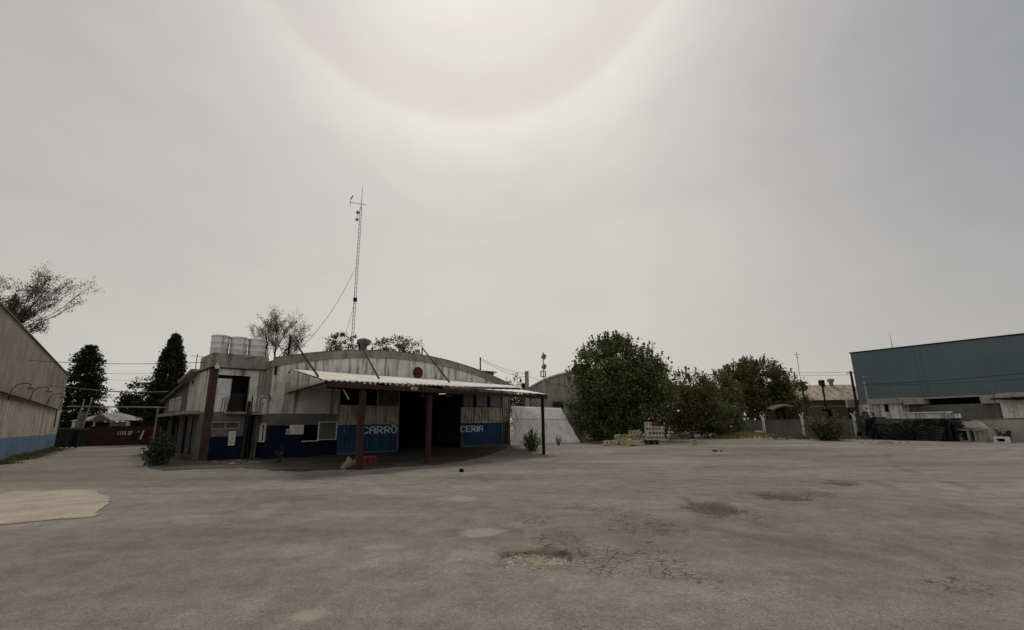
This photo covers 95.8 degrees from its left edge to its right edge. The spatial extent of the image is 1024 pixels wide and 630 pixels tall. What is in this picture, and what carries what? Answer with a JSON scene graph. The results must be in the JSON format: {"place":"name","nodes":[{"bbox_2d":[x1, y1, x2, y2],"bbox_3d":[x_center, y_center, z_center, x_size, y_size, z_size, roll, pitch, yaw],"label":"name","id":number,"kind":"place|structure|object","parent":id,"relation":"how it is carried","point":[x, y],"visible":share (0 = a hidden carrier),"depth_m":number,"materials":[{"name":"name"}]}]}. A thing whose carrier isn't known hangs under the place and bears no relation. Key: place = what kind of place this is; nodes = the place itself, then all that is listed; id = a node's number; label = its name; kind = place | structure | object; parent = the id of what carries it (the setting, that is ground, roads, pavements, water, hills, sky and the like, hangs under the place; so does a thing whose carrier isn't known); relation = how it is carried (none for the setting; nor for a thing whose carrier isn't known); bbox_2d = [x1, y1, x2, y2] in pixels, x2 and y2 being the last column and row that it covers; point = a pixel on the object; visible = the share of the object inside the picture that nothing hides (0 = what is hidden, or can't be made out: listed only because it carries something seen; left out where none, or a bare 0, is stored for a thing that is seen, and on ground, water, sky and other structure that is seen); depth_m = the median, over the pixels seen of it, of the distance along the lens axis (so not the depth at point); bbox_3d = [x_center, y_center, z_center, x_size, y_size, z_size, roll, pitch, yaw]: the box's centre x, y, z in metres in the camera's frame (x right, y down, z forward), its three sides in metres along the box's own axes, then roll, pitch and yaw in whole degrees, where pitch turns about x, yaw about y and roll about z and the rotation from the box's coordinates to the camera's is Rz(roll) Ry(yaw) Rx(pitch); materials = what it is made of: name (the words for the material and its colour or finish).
{"place":"outdoors","nodes":[
{"label":"outdoors","id":0,"kind":"place"},
{"bbox_2d":[139,445,506,471],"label":"canopy floor","id":1,"kind":"structure","parent":0,"point":[407,455],"depth_m":21.62,"materials":[{"name":"concrete"}]},
{"bbox_2d":[341,457,354,468],"bbox_3d":[-6.307,5.714,17.861,0.623,0.488,0.630,-9,-15,31],"label":"rubble heap","id":2,"kind":"object","parent":1,"relation":"on","point":[349,463],"visible":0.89,"depth_m":17.67,"materials":[{"name":"stone"}]},
{"bbox_2d":[362,456,375,465],"bbox_3d":[-5.865,5.970,18.929,0.483,0.375,0.391,8,-15,-32],"label":"plastic crate","id":3,"kind":"object","parent":1,"relation":"on","point":[371,461],"visible":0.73,"depth_m":18.80,"materials":[{"name":"plastic"}]},
{"bbox_2d":[0,421,1023,629],"bbox_3d":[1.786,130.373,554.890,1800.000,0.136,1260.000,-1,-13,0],"label":"ground","id":4,"kind":"structure","parent":0,"point":[677,533],"depth_m":6.53,"materials":[{"name":"concrete"}]},
{"bbox_2d":[0,301,68,459],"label":"boundary shed","id":5,"kind":"structure","parent":4,"relation":"on","point":[27,424],"depth_m":26.20,"materials":[{"name":"metal"}]},
{"bbox_2d":[8,383,35,399],"bbox_3d":[-24.576,3.827,23.215,1.252,0.845,0.380,-1,-13,0],"label":"wall lamp","id":6,"kind":"object","parent":5,"relation":"attached to","point":[31,387],"visible":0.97,"depth_m":23.24,"materials":[{"name":"metal"}]},
{"bbox_2d":[49,385,168,392],"bbox_3d":[-27.295,4.823,30.910,8.604,0.809,8.312,3,-13,-15],"label":"overhead cable","id":7,"kind":"object","parent":5,"relation":"attached to","point":[109,391],"visible":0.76,"depth_m":32.25,"materials":[{"name":"metal"}]},
{"bbox_2d":[0,446,73,464],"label":"grass strip","id":8,"kind":"object","parent":4,"relation":"on","point":[38,454],"depth_m":27.27,"materials":[{"name":"green plant"}]},
{"bbox_2d":[0,260,101,333],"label":"acacia tree","id":9,"kind":"object","parent":4,"relation":"on","point":[22,315],"visible":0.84,"depth_m":40.38,"materials":[{"name":"green plant"}]},
{"bbox_2d":[0,490,111,524],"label":"concrete patch","id":10,"kind":"object","parent":4,"relation":"on","point":[18,507],"visible":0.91,"depth_m":10.11,"materials":[{"name":"concrete"}]},
{"bbox_2d":[54,428,75,447],"bbox_3d":[-37.904,10.413,39.117,1.040,1.687,1.110,3,-14,-17],"label":"waste container","id":11,"kind":"object","parent":4,"relation":"on","point":[64,439],"visible":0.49,"depth_m":38.79,"materials":[{"name":"plastic"}]},
{"bbox_2d":[68,428,89,447],"bbox_3d":[-37.724,10.671,40.129,0.910,1.637,1.110,0,-13,-5],"label":"waste container","id":12,"kind":"object","parent":4,"relation":"on","point":[80,436],"visible":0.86,"depth_m":39.95,"materials":[{"name":"metal"}]},
{"bbox_2d":[76,412,86,446],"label":"gate pillar","id":13,"kind":"structure","parent":4,"relation":"on","point":[81,421],"depth_m":43.00,"materials":[{"name":"concrete"}]},
{"bbox_2d":[75,397,92,446],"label":"leaning ladder","id":14,"kind":"object","parent":4,"relation":"on","point":[83,414],"visible":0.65,"depth_m":41.69,"materials":[{"name":"metal"}]},
{"bbox_2d":[58,344,113,429],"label":"conifer tree","id":15,"kind":"object","parent":4,"relation":"on","point":[90,378],"visible":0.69,"depth_m":49.25,"materials":[{"name":"green plant"}]},
{"bbox_2d":[71,413,143,427],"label":"gate shelter","id":16,"kind":"object","parent":4,"relation":"on","point":[111,417],"visible":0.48,"depth_m":45.30,"materials":[{"name":"metal"}]},
{"bbox_2d":[67,406,166,438],"bbox_3d":[-30.708,8.540,35.586,18.392,3.556,0.695,-9,-15,30],"label":"pipe portal","id":17,"kind":"object","parent":4,"relation":"on","point":[129,407],"visible":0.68,"depth_m":33.64,"materials":[{"name":"grey red painted steel"}]},
{"bbox_2d":[85,425,160,445],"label":"metal gate","id":18,"kind":"structure","parent":4,"relation":"on","point":[116,435],"depth_m":43.44,"materials":[{"name":"metal"}]},
{"bbox_2d":[107,375,163,421],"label":"round tree","id":19,"kind":"object","parent":4,"relation":"on","point":[130,399],"visible":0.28,"depth_m":49.98,"materials":[{"name":"green plant"}]},
{"bbox_2d":[140,427,177,465],"bbox_3d":[-15.862,6.044,20.842,1.346,1.950,1.383,-1,-13,0],"label":"shrub","id":20,"kind":"object","parent":4,"relation":"on","point":[159,452],"visible":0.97,"depth_m":20.68,"materials":[{"name":"green plant"}]},
{"bbox_2d":[129,332,189,441],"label":"cypress tree","id":21,"kind":"object","parent":4,"relation":"on","point":[166,377],"visible":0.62,"depth_m":46.12,"materials":[{"name":"green plant"}]},
{"bbox_2d":[157,369,200,459],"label":"office wing","id":22,"kind":"structure","parent":4,"relation":"on","point":[179,412],"depth_m":26.91,"materials":[{"name":"paint"}]},
{"bbox_2d":[168,398,174,411],"bbox_3d":[-21.825,5.794,29.767,0.170,0.800,1.600,12,-18,-43],"label":"window","id":23,"kind":"structure","parent":22,"relation":"in","point":[172,401],"depth_m":29.75,"materials":[{"name":"glass"}]},
{"bbox_2d":[174,397,181,410],"bbox_3d":[-20.388,5.445,28.348,0.170,0.800,1.500,12,-18,-43],"label":"window","id":24,"kind":"structure","parent":22,"relation":"in","point":[178,400],"depth_m":28.32,"materials":[{"name":"glass"}]},
{"bbox_2d":[188,352,267,460],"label":"tank tower","id":25,"kind":"structure","parent":4,"relation":"on","point":[230,389],"depth_m":23.84,"materials":[{"name":"grey paint"}]},
{"bbox_2d":[29,357,254,363],"bbox_3d":[-22.171,2.329,25.086,17.102,0.904,0.739,-2,-13,5],"label":"overhead cable","id":26,"kind":"object","parent":25,"relation":"attached to","point":[112,363],"visible":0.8,"depth_m":24.87,"materials":[{"name":"metal"}]},
{"bbox_2d":[210,334,230,353],"bbox_3d":[-15.393,1.555,24.396,0.880,1.050,0.880,12,-18,-43],"label":"water tank","id":27,"kind":"object","parent":25,"relation":"on","point":[220,343],"visible":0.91,"depth_m":24.08,"materials":[{"name":"plastic"}]},
{"bbox_2d":[211,422,239,428],"bbox_3d":[-14.570,5.615,23.511,1.280,0.370,0.160,12,-18,-43],"label":"strip window","id":28,"kind":"structure","parent":25,"relation":"in","point":[215,425],"depth_m":23.50,"materials":[{"name":"glass"}]},
{"bbox_2d":[228,431,235,445],"bbox_3d":[-14.257,6.280,23.544,0.300,0.700,0.044,12,-18,-43],"label":"wall sign","id":29,"kind":"object","parent":25,"relation":"attached to","point":[231,438],"visible":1,"depth_m":23.54,"materials":[{"name":"white paint"}]},
{"bbox_2d":[218,375,249,411],"bbox_3d":[-14.557,4.091,24.035,1.490,1.855,0.070,12,-18,-43],"label":"upper door","id":30,"kind":"structure","parent":25,"relation":"in","point":[239,388],"depth_m":24.23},
{"bbox_2d":[229,336,248,354],"bbox_3d":[-14.765,1.686,24.999,0.880,1.050,0.880,-6,-14,22],"label":"water tank","id":31,"kind":"object","parent":25,"relation":"on","point":[239,345],"visible":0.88,"depth_m":24.68,"materials":[{"name":"plastic"}]},
{"bbox_2d":[242,415,253,457],"bbox_3d":[-14.085,6.434,24.485,0.520,2.200,0.050,12,-18,-43],"label":"lower door","id":32,"kind":"structure","parent":25,"relation":"in","point":[252,416],"depth_m":24.55,"materials":[{"name":"metal"}]},
{"bbox_2d":[247,338,265,355],"bbox_3d":[-14.138,1.817,25.602,0.880,1.050,0.880,-1,-13,-1],"label":"water tank","id":33,"kind":"object","parent":25,"relation":"on","point":[256,346],"visible":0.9,"depth_m":25.28,"materials":[{"name":"plastic"}]},
{"bbox_2d":[190,459,265,464],"bbox_3d":[-13.098,6.790,21.365,4.670,0.150,1.758,-9,-16,33],"label":"rubble","id":34,"kind":"object","parent":4,"relation":"on","point":[236,461],"visible":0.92,"depth_m":21.05,"materials":[{"name":"stone"}]},
{"bbox_2d":[246,306,312,360],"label":"bare tree","id":35,"kind":"object","parent":4,"relation":"on","point":[272,332],"visible":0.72,"depth_m":57.24,"materials":[{"name":"grey plant"}]},
{"bbox_2d":[274,446,284,461],"bbox_3d":[-10.764,6.470,21.380,0.501,0.842,0.521,-1,-13,0],"label":"weed plant","id":36,"kind":"object","parent":4,"relation":"on","point":[280,455],"visible":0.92,"depth_m":21.31,"materials":[{"name":"green plant"}]},
{"bbox_2d":[322,331,358,350],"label":"thin tree","id":37,"kind":"object","parent":4,"relation":"on","point":[333,344],"visible":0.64,"depth_m":60.04,"materials":[{"name":"green plant"}]},
{"bbox_2d":[350,186,364,349],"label":"radio mast","id":38,"kind":"object","parent":4,"relation":"on","point":[355,298],"visible":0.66,"depth_m":52.67,"materials":[{"name":"metal"}]},
{"bbox_2d":[298,266,356,349],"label":"guy wire","id":39,"kind":"object","parent":38,"relation":"attached to","point":[332,309],"visible":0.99,"depth_m":49.58,"materials":[{"name":"steel"}]},
{"bbox_2d":[255,338,510,458],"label":"workshop building","id":40,"kind":"structure","parent":4,"relation":"on","point":[327,418],"depth_m":27.84,"materials":[{"name":"paint"}]},
{"bbox_2d":[257,423,265,441],"bbox_3d":[-12.970,6.128,24.094,0.220,0.930,0.900,12,-18,-43],"label":"window","id":41,"kind":"structure","parent":40,"relation":"in","point":[262,426],"depth_m":24.28,"materials":[{"name":"white paint"}]},
{"bbox_2d":[289,425,303,434],"bbox_3d":[-11.397,6.063,24.483,0.720,0.490,0.040,12,-18,-43],"label":"notice board","id":42,"kind":"object","parent":40,"relation":"attached to","point":[296,429],"visible":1,"depth_m":24.47,"materials":[{"name":"white paint"}]},
{"bbox_2d":[301,425,318,441],"bbox_3d":[-10.902,6.383,25.005,0.920,0.870,0.210,12,-18,-43],"label":"window","id":43,"kind":"structure","parent":40,"relation":"in","point":[309,433],"depth_m":25.04,"materials":[{"name":"glass"}]},
{"bbox_2d":[336,405,397,454],"bbox_3d":[-8.448,6.735,27.311,3.820,2.740,0.140,12,-18,-43],"label":"sliding door","id":44,"kind":"structure","parent":40,"relation":"in","point":[380,431],"depth_m":27.36,"materials":[{"name":"blue metal"}]},
{"bbox_2d":[262,335,548,469],"bbox_3d":[-3.819,4.518,26.716,18.597,6.667,10.735,12,-18,-43],"label":"canopy","id":45,"kind":"object","parent":40,"relation":"attached to","point":[302,379],"visible":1,"depth_m":20.43,"materials":[{"name":"white metal"}]},
{"bbox_2d":[413,367,422,377],"bbox_3d":[-6.165,3.775,30.308,0.740,0.735,0.056,12,-18,-43],"label":"round sign","id":46,"kind":"object","parent":40,"relation":"attached to","point":[417,372],"visible":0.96,"depth_m":30.32,"materials":[{"name":"red metal"}]},
{"bbox_2d":[460,394,502,446],"bbox_3d":[-2.174,7.585,33.451,4.002,3.690,0.140,12,-18,-43],"label":"sliding door","id":47,"kind":"structure","parent":40,"relation":"in","point":[480,424],"depth_m":33.35,"materials":[{"name":"blue metal"}]},
{"bbox_2d":[370,334,422,353],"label":"thin tree","id":48,"kind":"object","parent":4,"relation":"on","point":[400,346],"visible":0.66,"depth_m":60.45,"materials":[{"name":"green plant"}]},
{"bbox_2d":[506,373,538,431],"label":"tree","id":49,"kind":"object","parent":4,"relation":"on","point":[514,400],"visible":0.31,"depth_m":46.18,"materials":[{"name":"green plant"}]},
{"bbox_2d":[521,371,528,406],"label":"utility post","id":50,"kind":"object","parent":4,"relation":"on","point":[525,386],"visible":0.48,"depth_m":44.42,"materials":[{"name":"concrete"}]},
{"bbox_2d":[520,428,541,450],"bbox_3d":[1.157,7.369,27.206,1.421,1.569,1.678,-1,-13,0],"label":"weed bush","id":51,"kind":"object","parent":4,"relation":"on","point":[530,441],"visible":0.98,"depth_m":26.91,"materials":[{"name":"green plant"}]},
{"bbox_2d":[511,406,585,445],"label":"leaning sheets","id":52,"kind":"object","parent":4,"relation":"on","point":[525,419],"visible":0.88,"depth_m":35.67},
{"bbox_2d":[580,439,602,443],"bbox_3d":[6.618,10.285,37.698,2.320,0.211,9.287,-2,-13,7],"label":"rubble","id":53,"kind":"object","parent":4,"relation":"on","point":[590,441],"visible":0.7,"depth_m":36.61,"materials":[{"name":"stone"}]},
{"bbox_2d":[557,330,685,441],"bbox_3d":[9.261,5.903,39.503,11.276,9.603,9.232,-1,-13,0],"label":"tree","id":54,"kind":"object","parent":4,"relation":"on","point":[620,391],"visible":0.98,"depth_m":37.72,"materials":[{"name":"green plant"}]},
{"bbox_2d":[668,431,698,438],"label":"timber pile","id":55,"kind":"object","parent":4,"relation":"on","point":[682,435],"visible":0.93,"depth_m":40.30,"materials":[{"name":"wood"}]},
{"bbox_2d":[653,366,745,437],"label":"leafy shrub tree","id":56,"kind":"object","parent":4,"relation":"on","point":[693,412],"visible":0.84,"depth_m":42.82,"materials":[{"name":"green plant"}]},
{"bbox_2d":[691,369,748,418],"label":"broad tree","id":57,"kind":"object","parent":4,"relation":"on","point":[726,390],"visible":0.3,"depth_m":52.56,"materials":[{"name":"green plant"}]},
{"bbox_2d":[695,394,758,435],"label":"leafy shrub tree","id":58,"kind":"object","parent":4,"relation":"on","point":[736,415],"visible":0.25,"depth_m":44.22,"materials":[{"name":"green plant"}]},
{"bbox_2d":[703,431,783,438],"bbox_3d":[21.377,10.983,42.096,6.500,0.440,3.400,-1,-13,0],"label":"grass mound","id":59,"kind":"object","parent":4,"relation":"on","point":[745,437],"depth_m":40.68,"materials":[{"name":"plant"}]},
{"bbox_2d":[760,414,765,432],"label":"fence post","id":60,"kind":"object","parent":4,"relation":"on","point":[763,424],"visible":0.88,"depth_m":46.42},
{"bbox_2d":[710,353,815,419],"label":"broad tree","id":61,"kind":"object","parent":4,"relation":"on","point":[760,396],"visible":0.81,"depth_m":56.84,"materials":[{"name":"green plant"}]},
{"bbox_2d":[763,404,793,419],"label":"tan shelter","id":62,"kind":"object","parent":4,"relation":"on","point":[778,411],"visible":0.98,"depth_m":51.49,"materials":[{"name":"beige"}]},
{"bbox_2d":[798,413,805,435],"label":"fence post","id":63,"kind":"object","parent":4,"relation":"on","point":[802,424],"visible":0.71,"depth_m":42.56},
{"bbox_2d":[767,434,879,440],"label":"fence foot weeds","id":64,"kind":"object","parent":4,"relation":"on","point":[802,437],"visible":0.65,"depth_m":37.29,"materials":[{"name":"green plant"}]},
{"bbox_2d":[821,385,827,415],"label":"slim post","id":65,"kind":"object","parent":4,"relation":"on","point":[824,398],"visible":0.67,"depth_m":58.91,"materials":[{"name":"metal"}]},
{"bbox_2d":[801,408,853,440],"bbox_3d":[23.687,8.439,34.896,3.038,2.918,3.215,-1,-13,0],"label":"yellowish bush","id":66,"kind":"object","parent":4,"relation":"on","point":[828,428],"visible":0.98,"depth_m":34.51,"materials":[{"name":"green plant"}]},
{"bbox_2d":[845,400,856,418],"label":"meter cabinet","id":67,"kind":"object","parent":4,"relation":"on","point":[850,403],"visible":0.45,"depth_m":68.46,"materials":[{"name":"metal"}]},
{"bbox_2d":[733,418,970,437],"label":"panel fence","id":68,"kind":"object","parent":4,"relation":"on","point":[788,427],"visible":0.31,"depth_m":43.72,"materials":[{"name":"concrete"}]},
{"bbox_2d":[850,412,857,437],"bbox_3d":[28.434,9.108,38.381,0.150,2.131,0.451,4,-14,-20],"label":"fence post","id":69,"kind":"object","parent":4,"relation":"on","point":[855,425],"visible":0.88,"depth_m":38.31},
{"bbox_2d":[849,371,859,418],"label":"utility pole","id":70,"kind":"object","parent":4,"relation":"on","point":[854,393],"visible":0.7,"depth_m":60.98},
{"bbox_2d":[854,407,875,431],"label":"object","id":71,"kind":"object","parent":4,"relation":"on","point":[864,414],"visible":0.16,"depth_m":38.18,"materials":[{"name":"green plant"}]},
{"bbox_2d":[862,376,868,404],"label":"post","id":72,"kind":"object","parent":4,"relation":"on","point":[866,394],"visible":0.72,"depth_m":55.14,"materials":[{"name":"silver metal"}]},
{"bbox_2d":[862,425,878,439],"bbox_3d":[27.587,9.035,35.606,0.135,0.995,1.200,22,-12,-5],"label":"pallet","id":73,"kind":"object","parent":4,"relation":"on","point":[869,433],"visible":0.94,"depth_m":35.57,"materials":[{"name":"wood"}]},
{"bbox_2d":[865,417,886,438],"bbox_3d":[28.159,8.710,35.710,1.829,1.671,0.852,4,-14,-20],"label":"black sheeting","id":74,"kind":"object","parent":4,"relation":"on","point":[870,422],"visible":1,"depth_m":35.69,"materials":[{"name":"plastic"}]},
{"bbox_2d":[860,441,909,443],"bbox_3d":[24.994,8.382,30.466,3.171,0.120,2.013,1,-13,-9],"label":"rubble","id":75,"kind":"object","parent":4,"relation":"on","point":[882,442],"visible":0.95,"depth_m":30.63,"materials":[{"name":"concrete"}]},
{"bbox_2d":[872,420,899,439],"bbox_3d":[28.036,8.718,34.696,1.502,1.593,1.840,11,-18,-42],"label":"vine clump","id":76,"kind":"object","parent":4,"relation":"on","point":[881,428],"visible":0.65,"depth_m":34.77,"materials":[{"name":"green plant"}]},
{"bbox_2d":[883,426,901,439],"bbox_3d":[28.139,8.706,34.178,0.135,0.995,1.200,19,-19,-24],"label":"pallet","id":77,"kind":"object","parent":4,"relation":"on","point":[886,435],"visible":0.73,"depth_m":34.29,"materials":[{"name":"wood"}]},
{"bbox_2d":[858,398,929,418],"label":"concrete hut","id":78,"kind":"object","parent":4,"relation":"on","point":[887,408],"visible":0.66,"depth_m":41.46,"materials":[{"name":"concrete"}]},
{"bbox_2d":[893,387,901,418],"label":"pole","id":79,"kind":"object","parent":4,"relation":"on","point":[897,402],"visible":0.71,"depth_m":40.15,"materials":[{"name":"metal"}]},
{"bbox_2d":[878,419,931,439],"bbox_3d":[28.674,8.490,33.670,3.283,1.902,3.019,-7,-15,27],"label":"vine clump","id":80,"kind":"object","parent":4,"relation":"on","point":[904,432],"visible":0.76,"depth_m":33.31,"materials":[{"name":"green plant"}]},
{"bbox_2d":[896,425,913,439],"bbox_3d":[28.424,8.528,33.453,0.135,0.995,1.200,19,-20,-5],"label":"pallet","id":81,"kind":"object","parent":4,"relation":"on","point":[911,436],"visible":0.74,"depth_m":33.09,"materials":[{"name":"wood"}]},
{"bbox_2d":[915,426,936,440],"bbox_3d":[28.883,8.250,32.267,0.135,0.995,1.200,20,-19,-16],"label":"pallet","id":82,"kind":"object","parent":4,"relation":"on","point":[925,433],"visible":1,"depth_m":32.22,"materials":[{"name":"wood"}]},
{"bbox_2d":[928,425,945,441],"bbox_3d":[29.111,8.115,31.706,0.135,0.995,1.200,14,-1,11],"label":"pallet","id":83,"kind":"object","parent":4,"relation":"on","point":[941,435],"visible":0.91,"depth_m":31.36,"materials":[{"name":"wood"}]},
{"bbox_2d":[937,418,961,440],"bbox_3d":[29.717,7.781,31.419,1.926,1.501,0.792,4,-14,-20],"label":"black sheeting","id":84,"kind":"object","parent":4,"relation":"on","point":[946,425],"visible":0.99,"depth_m":31.22,"materials":[{"name":"plastic"}]},
{"bbox_2d":[909,394,1011,418],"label":"grey warehouse","id":85,"kind":"structure","parent":4,"relation":"on","point":[977,406],"depth_m":37.51,"materials":[{"name":"paint"}]},
{"bbox_2d":[957,429,978,441],"bbox_3d":[30.486,8.002,30.784,0.700,0.800,0.950,4,-14,-20],"label":"empty frame","id":86,"kind":"object","parent":4,"relation":"on","point":[975,434],"visible":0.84,"depth_m":30.67,"materials":[{"name":"concrete"}]},
{"bbox_2d":[966,429,989,441],"bbox_3d":[30.668,7.882,30.319,0.700,0.820,1.000,4,-14,-20],"label":"empty frame","id":87,"kind":"object","parent":4,"relation":"on","point":[970,436],"visible":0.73,"depth_m":30.25,"materials":[{"name":"metal"}]},
{"bbox_2d":[977,427,1003,441],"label":"stone slab","id":88,"kind":"structure","parent":4,"relation":"on","point":[991,433],"depth_m":29.77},
{"bbox_2d":[990,382,999,417],"bbox_3d":[35.784,7.027,34.123,0.400,4.066,0.082,-1,-13,0],"label":"pole","id":89,"kind":"object","parent":4,"relation":"on","point":[994,400],"visible":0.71,"depth_m":34.28,"materials":[{"name":"metal"}]},
{"bbox_2d":[971,418,1023,441],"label":"boundary wall","id":90,"kind":"structure","parent":4,"relation":"on","point":[1015,426],"depth_m":29.80,"materials":[{"name":"concrete"}]},
{"bbox_2d":[992,428,1008,436],"bbox_3d":[30.879,7.614,29.165,0.649,1.053,0.556,-1,-13,0],"label":"weed plant","id":91,"kind":"object","parent":4,"relation":"on","point":[1001,434],"visible":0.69,"depth_m":29.19,"materials":[{"name":"green plant"}]},
{"bbox_2d":[993,437,1010,442],"bbox_3d":[30.460,7.756,28.746,0.400,0.360,0.620,4,-14,-20],"label":"open box","id":92,"kind":"object","parent":4,"relation":"on","point":[1002,439],"visible":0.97,"depth_m":28.70,"materials":[{"name":"white paint"}]},
{"bbox_2d":[990,392,1023,417],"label":"white outbuilding","id":93,"kind":"structure","parent":4,"relation":"on","point":[1012,406],"depth_m":33.10,"materials":[{"name":"metal"}]},
{"bbox_2d":[0,0,1023,422],"label":"sky","id":94,"kind":"structure","parent":0,"point":[710,183],"materials":[{"name":"grey"}]},
{"bbox_2d":[502,554,564,567],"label":"pothole gravel","id":95,"kind":"structure","parent":0,"point":[547,562],"depth_m":5.73,"materials":[{"name":"gravel"}]},
{"bbox_2d":[540,352,546,395],"bbox_3d":[1.700,3.174,25.058,0.441,2.350,0.140,12,-18,-43],"label":"floodlight pole","id":96,"kind":"object","parent":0,"point":[543,357],"visible":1,"depth_m":25.12,"materials":[{"name":"metal"}]},
{"bbox_2d":[522,371,642,436],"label":"arched building","id":97,"kind":"structure","parent":0,"point":[557,393],"depth_m":49.42,"materials":[{"name":"concrete"}]},
{"bbox_2d":[552,402,563,408],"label":"window","id":98,"kind":"structure","parent":97,"relation":"in","point":[554,404],"depth_m":49.23,"materials":[{"name":"glass"}]},
{"bbox_2d":[765,379,858,419],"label":"tiled house","id":99,"kind":"structure","parent":0,"point":[836,396],"depth_m":73.67,"materials":[{"name":"brown brick"}]},
{"bbox_2d":[902,411,960,417],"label":"white planter wall","id":100,"kind":"structure","parent":0,"point":[944,414],"depth_m":35.36,"materials":[{"name":"paint"}]},
{"bbox_2d":[849,333,1023,404],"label":"cladded warehouse","id":101,"kind":"structure","parent":0,"point":[970,359],"depth_m":56.99,"materials":[{"name":"metal"}]},
{"bbox_2d":[863,373,1022,384],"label":"overhead cable","id":102,"kind":"object","parent":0,"point":[949,379],"visible":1,"depth_m":44.05,"materials":[{"name":"metal"}]},
{"bbox_3d":[29.653,7.729,33.040,0.995,0.135,1.200,8,-23,-37],"label":"pallet","id":103,"kind":"object","parent":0,"visible":0},
{"bbox_2d":[913,419,936,421],"bbox_3d":[29.642,7.581,33.024,0.995,0.135,1.200,10,-18,-16],"label":"pallet","id":104,"kind":"object","parent":103,"relation":"on","point":[927,420],"visible":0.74,"depth_m":32.91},
{"bbox_3d":[30.192,7.839,31.685,0.995,0.135,1.200,-1,-7,-27],"label":"pallet","id":105,"kind":"object","parent":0,"visible":0},
{"bbox_2d":[954,421,986,427],"bbox_3d":[30.845,7.413,31.228,0.600,0.460,1.800,4,-14,-20],"label":"metal sheet","id":106,"kind":"object","parent":105,"relation":"on","point":[973,424],"visible":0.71,"depth_m":30.83,"materials":[{"name":"metal"}]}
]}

